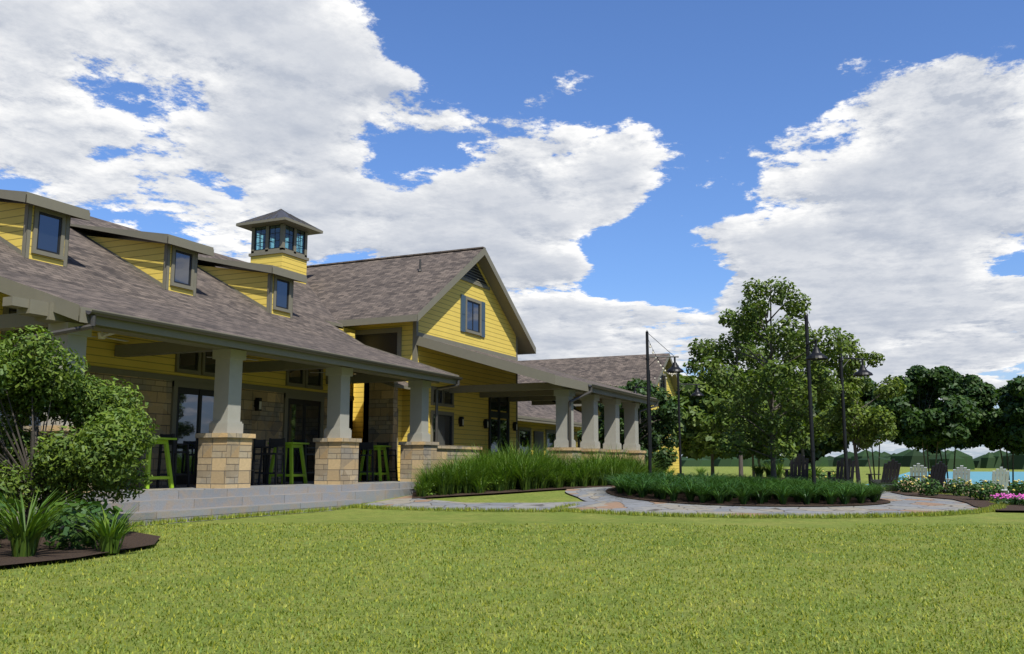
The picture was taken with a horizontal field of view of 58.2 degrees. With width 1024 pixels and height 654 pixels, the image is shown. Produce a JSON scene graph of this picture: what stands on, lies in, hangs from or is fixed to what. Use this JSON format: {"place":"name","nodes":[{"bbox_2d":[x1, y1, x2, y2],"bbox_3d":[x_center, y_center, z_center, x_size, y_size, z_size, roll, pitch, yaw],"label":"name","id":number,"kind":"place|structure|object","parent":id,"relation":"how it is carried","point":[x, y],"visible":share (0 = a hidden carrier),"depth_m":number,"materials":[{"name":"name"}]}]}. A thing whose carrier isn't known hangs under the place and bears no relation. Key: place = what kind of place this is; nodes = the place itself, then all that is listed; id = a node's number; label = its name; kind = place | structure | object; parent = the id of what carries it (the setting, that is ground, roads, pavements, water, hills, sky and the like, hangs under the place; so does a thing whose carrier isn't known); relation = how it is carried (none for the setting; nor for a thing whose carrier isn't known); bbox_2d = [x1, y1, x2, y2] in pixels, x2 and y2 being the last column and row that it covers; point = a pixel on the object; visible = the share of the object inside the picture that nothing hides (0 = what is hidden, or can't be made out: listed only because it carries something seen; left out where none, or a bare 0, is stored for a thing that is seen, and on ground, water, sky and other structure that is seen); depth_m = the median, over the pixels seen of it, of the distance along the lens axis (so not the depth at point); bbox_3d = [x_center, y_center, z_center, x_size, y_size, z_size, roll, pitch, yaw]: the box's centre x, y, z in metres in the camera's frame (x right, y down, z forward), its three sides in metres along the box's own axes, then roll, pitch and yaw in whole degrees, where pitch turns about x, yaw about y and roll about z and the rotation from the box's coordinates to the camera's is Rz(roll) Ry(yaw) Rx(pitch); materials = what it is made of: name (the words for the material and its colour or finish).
{"place":"outdoors","nodes":[
{"label":"outdoors","id":0,"kind":"place"},
{"bbox_2d":[0,467,1023,653],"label":"lawn ground","id":1,"kind":"structure","parent":0,"point":[365,516],"depth_m":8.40,"materials":[{"name":"green plant"}]},
{"bbox_2d":[0,189,481,529],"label":"clubhouse","id":2,"kind":"structure","parent":1,"relation":"on","point":[222,362],"depth_m":22.59,"materials":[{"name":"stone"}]},
{"bbox_2d":[119,434,397,488],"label":"bar stools","id":3,"kind":"object","parent":2,"relation":"on","point":[167,440],"visible":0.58,"depth_m":23.31,"materials":[{"name":"plastic"}]},
{"bbox_2d":[236,209,322,283],"bbox_3d":[-9.016,-3.009,35.669,2.376,3.243,2.376,-4,-9,24],"label":"cupola","id":4,"kind":"object","parent":2,"relation":"on","point":[279,226],"visible":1,"depth_m":35.17,"materials":[{"name":"yellow wood"}]},
{"bbox_2d":[0,477,889,565],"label":"mulch beds","id":5,"kind":"object","parent":1,"relation":"on","point":[130,540],"visible":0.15,"depth_m":13.40,"materials":[{"name":"brown soil"}]},
{"bbox_2d":[0,492,127,549],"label":"shrub","id":6,"kind":"object","parent":5,"relation":"on","point":[76,540],"visible":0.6,"depth_m":11.04,"materials":[{"name":"green plant"}]},
{"bbox_2d":[0,325,159,526],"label":"wax myrtle bush","id":7,"kind":"object","parent":5,"relation":"on","point":[103,447],"visible":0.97,"depth_m":12.86,"materials":[{"name":"green plant"}]},
{"bbox_2d":[0,461,843,556],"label":"tall grass","id":8,"kind":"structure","parent":5,"relation":"on","point":[24,540],"depth_m":10.45,"materials":[{"name":"green plant"}]},
{"bbox_2d":[592,470,895,503],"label":"liriope plants","id":9,"kind":"object","parent":5,"relation":"on","point":[720,489],"visible":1,"depth_m":21.73,"materials":[{"name":"green plant"}]},
{"bbox_2d":[804,314,827,498],"bbox_3d":[7.452,1.907,22.502,0.539,4.710,1.276,-2,-9,10],"label":"lamp post","id":10,"kind":"object","parent":5,"relation":"in","point":[816,354],"visible":0.92,"depth_m":22.84,"materials":[{"name":"black metal"}]},
{"bbox_2d":[838,331,872,483],"bbox_3d":[9.683,2.433,26.005,1.308,4.710,0.535,3,-9,-21],"label":"lamp post","id":11,"kind":"object","parent":5,"relation":"in","point":[863,371],"visible":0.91,"depth_m":25.84,"materials":[{"name":"black metal"}]},
{"bbox_2d":[306,247,659,480],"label":"clubhouse wing","id":12,"kind":"structure","parent":1,"relation":"on","point":[455,311],"depth_m":33.37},
{"bbox_2d":[403,435,666,496],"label":"ornamental grass plants","id":13,"kind":"object","parent":1,"relation":"on","point":[528,471],"visible":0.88,"depth_m":25.37,"materials":[{"name":"green plant"}]},
{"bbox_2d":[76,490,1008,529],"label":"lawn edge tufts","id":14,"kind":"object","parent":1,"relation":"on","point":[992,508],"visible":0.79,"depth_m":18.49,"materials":[{"name":"green plant"}]},
{"bbox_2d":[518,353,679,473],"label":"clubhouse","id":15,"kind":"structure","parent":1,"relation":"on","point":[537,423],"depth_m":58.00,"materials":[{"name":"yellow"}]},
{"bbox_2d":[576,406,664,452],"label":"holly tree","id":16,"kind":"object","parent":1,"relation":"on","point":[657,436],"visible":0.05,"depth_m":47.02,"materials":[{"name":"green plant"}]},
{"bbox_2d":[598,378,683,471],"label":"holly tree","id":17,"kind":"object","parent":1,"relation":"on","point":[664,418],"visible":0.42,"depth_m":42.12,"materials":[{"name":"green plant"}]},
{"bbox_2d":[633,370,651,461],"bbox_3d":[5.450,4.075,38.527,1.297,4.710,0.533,7,-11,-38],"label":"lamp post","id":18,"kind":"object","parent":1,"relation":"on","point":[635,387],"visible":0.34,"depth_m":38.68,"materials":[{"name":"black metal"}]},
{"bbox_2d":[646,331,683,475],"bbox_3d":[4.497,2.419,27.346,1.297,4.710,0.533,0,-8,-2],"label":"lamp post","id":19,"kind":"object","parent":1,"relation":"on","point":[674,368],"visible":0.95,"depth_m":27.35,"materials":[{"name":"black metal"}]},
{"bbox_2d":[649,342,696,379],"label":"string lights","id":20,"kind":"object","parent":19,"relation":"attached to","point":[650,346],"visible":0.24,"depth_m":30.93,"materials":[{"name":"white glass"}]},
{"bbox_2d":[363,486,981,516],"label":"stone path","id":21,"kind":"structure","parent":1,"relation":"on","point":[597,498],"depth_m":20.80,"materials":[{"name":"grey stone"}]},
{"bbox_2d":[783,454,1009,494],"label":"adirondack chairs","id":22,"kind":"object","parent":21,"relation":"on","point":[938,471],"visible":0.48,"depth_m":31.21,"materials":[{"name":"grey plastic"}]},
{"bbox_2d":[679,373,696,382],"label":"tree","id":23,"kind":"object","parent":1,"relation":"on","point":[682,378],"visible":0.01,"depth_m":73.20,"materials":[{"name":"green plant"}]},
{"bbox_2d":[677,365,703,475],"bbox_3d":[7.137,3.841,36.945,1.308,4.710,0.535,3,-9,-19],"label":"lamp post","id":24,"kind":"object","parent":1,"relation":"on","point":[697,392],"visible":0.94,"depth_m":36.90,"materials":[{"name":"black metal"}]},
{"bbox_2d":[666,375,752,475],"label":"tree","id":25,"kind":"object","parent":1,"relation":"on","point":[697,441],"visible":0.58,"depth_m":48.15,"materials":[{"name":"green plant"}]},
{"bbox_2d":[682,308,788,475],"bbox_3d":[7.975,2.474,32.750,3.603,6.476,3.552,-4,-9,24],"label":"oak tree","id":26,"kind":"object","parent":1,"relation":"on","point":[748,340],"visible":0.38,"depth_m":32.61,"materials":[{"name":"green plant"}]},
{"bbox_2d":[730,377,776,476],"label":"tree","id":27,"kind":"object","parent":1,"relation":"on","point":[757,455],"visible":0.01,"depth_m":65.31,"materials":[{"name":"green plant"}]},
{"bbox_2d":[737,449,775,465],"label":"tree","id":28,"kind":"object","parent":1,"relation":"on","point":[748,455],"depth_m":79.29,"materials":[{"name":"green plant"}]},
{"bbox_2d":[693,276,849,479],"bbox_3d":[7.359,1.705,26.119,4.392,6.211,4.277,-4,-9,24],"label":"oak tree","id":29,"kind":"object","parent":1,"relation":"on","point":[791,337],"visible":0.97,"depth_m":25.66,"materials":[{"name":"green plant"}]},
{"bbox_2d":[769,347,834,455],"bbox_3d":[11.670,3.585,37.252,2.682,5.734,2.940,-4,-9,24],"label":"oak tree","id":30,"kind":"object","parent":1,"relation":"on","point":[828,402],"visible":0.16,"depth_m":36.96,"materials":[{"name":"green plant"}]},
{"bbox_2d":[762,370,849,463],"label":"tree","id":31,"kind":"object","parent":1,"relation":"on","point":[829,445],"visible":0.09,"depth_m":43.29,"materials":[{"name":"green plant"}]},
{"bbox_2d":[805,333,905,484],"bbox_3d":[10.972,2.809,29.666,2.940,5.269,3.164,-1,-9,9],"label":"oak tree","id":32,"kind":"object","parent":1,"relation":"on","point":[859,424],"visible":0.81,"depth_m":29.03,"materials":[{"name":"green plant"}]},
{"bbox_2d":[852,378,906,478],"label":"myrtle tree","id":33,"kind":"object","parent":1,"relation":"on","point":[866,398],"visible":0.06,"depth_m":54.91,"materials":[{"name":"green plant"}]},
{"bbox_2d":[898,480,923,492],"bbox_3d":[13.796,5.672,31.772,1.240,0.773,2.434,-4,-9,24],"label":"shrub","id":34,"kind":"object","parent":1,"relation":"on","point":[912,486],"visible":0.05,"depth_m":31.07,"materials":[{"name":"yellow plant"}]},
{"bbox_2d":[816,471,1023,505],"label":"flower bushes","id":35,"kind":"object","parent":1,"relation":"on","point":[1017,492],"visible":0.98,"depth_m":26.72,"materials":[{"name":"green plant"}]},
{"bbox_2d":[871,365,982,474],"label":"myrtle tree","id":36,"kind":"object","parent":1,"relation":"on","point":[925,417],"visible":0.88,"depth_m":48.87,"materials":[{"name":"green plant"}]},
{"bbox_2d":[908,365,982,483],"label":"myrtle tree","id":37,"kind":"object","parent":1,"relation":"on","point":[959,384],"visible":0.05,"depth_m":54.19,"materials":[{"name":"green plant"}]},
{"bbox_2d":[889,491,1023,510],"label":"mulch bed","id":38,"kind":"object","parent":1,"relation":"on","point":[978,503],"visible":0.48,"depth_m":24.45,"materials":[{"name":"brown soil"}]},
{"bbox_2d":[943,484,995,493],"bbox_3d":[16.150,5.788,32.651,1.930,0.396,1.930,-4,-9,24],"label":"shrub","id":39,"kind":"object","parent":1,"relation":"on","point":[959,487],"visible":0.05,"depth_m":32.20,"materials":[{"name":"plant"}]},
{"bbox_2d":[962,382,1023,487],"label":"myrtle tree","id":40,"kind":"object","parent":1,"relation":"on","point":[989,432],"visible":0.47,"depth_m":50.58,"materials":[{"name":"green plant"}]},
{"bbox_2d":[997,375,1023,447],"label":"myrtle tree","id":41,"kind":"object","parent":1,"relation":"on","point":[1011,404],"visible":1,"depth_m":46.57,"materials":[{"name":"green plant"}]},
{"bbox_2d":[0,0,1023,458],"label":"sky","id":42,"kind":"structure","parent":0,"point":[622,168],"materials":[{"name":"blue"}]},
{"bbox_2d":[898,472,1023,485],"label":"pond water","id":43,"kind":"structure","parent":0,"point":[976,476],"depth_m":103.61,"materials":[{"name":"teal liquid"}]},
{"bbox_2d":[975,468,1011,493],"bbox_3d":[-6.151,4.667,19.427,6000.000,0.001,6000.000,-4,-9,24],"label":"ground","id":44,"kind":"structure","parent":0,"point":[988,469],"depth_m":307.17,"materials":[{"name":"green plant"}]},
{"bbox_2d":[681,449,1023,469],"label":"distant treeline","id":45,"kind":"object","parent":44,"relation":"on","point":[908,458],"visible":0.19,"depth_m":339.65,"materials":[{"name":"green plant"}]}
]}

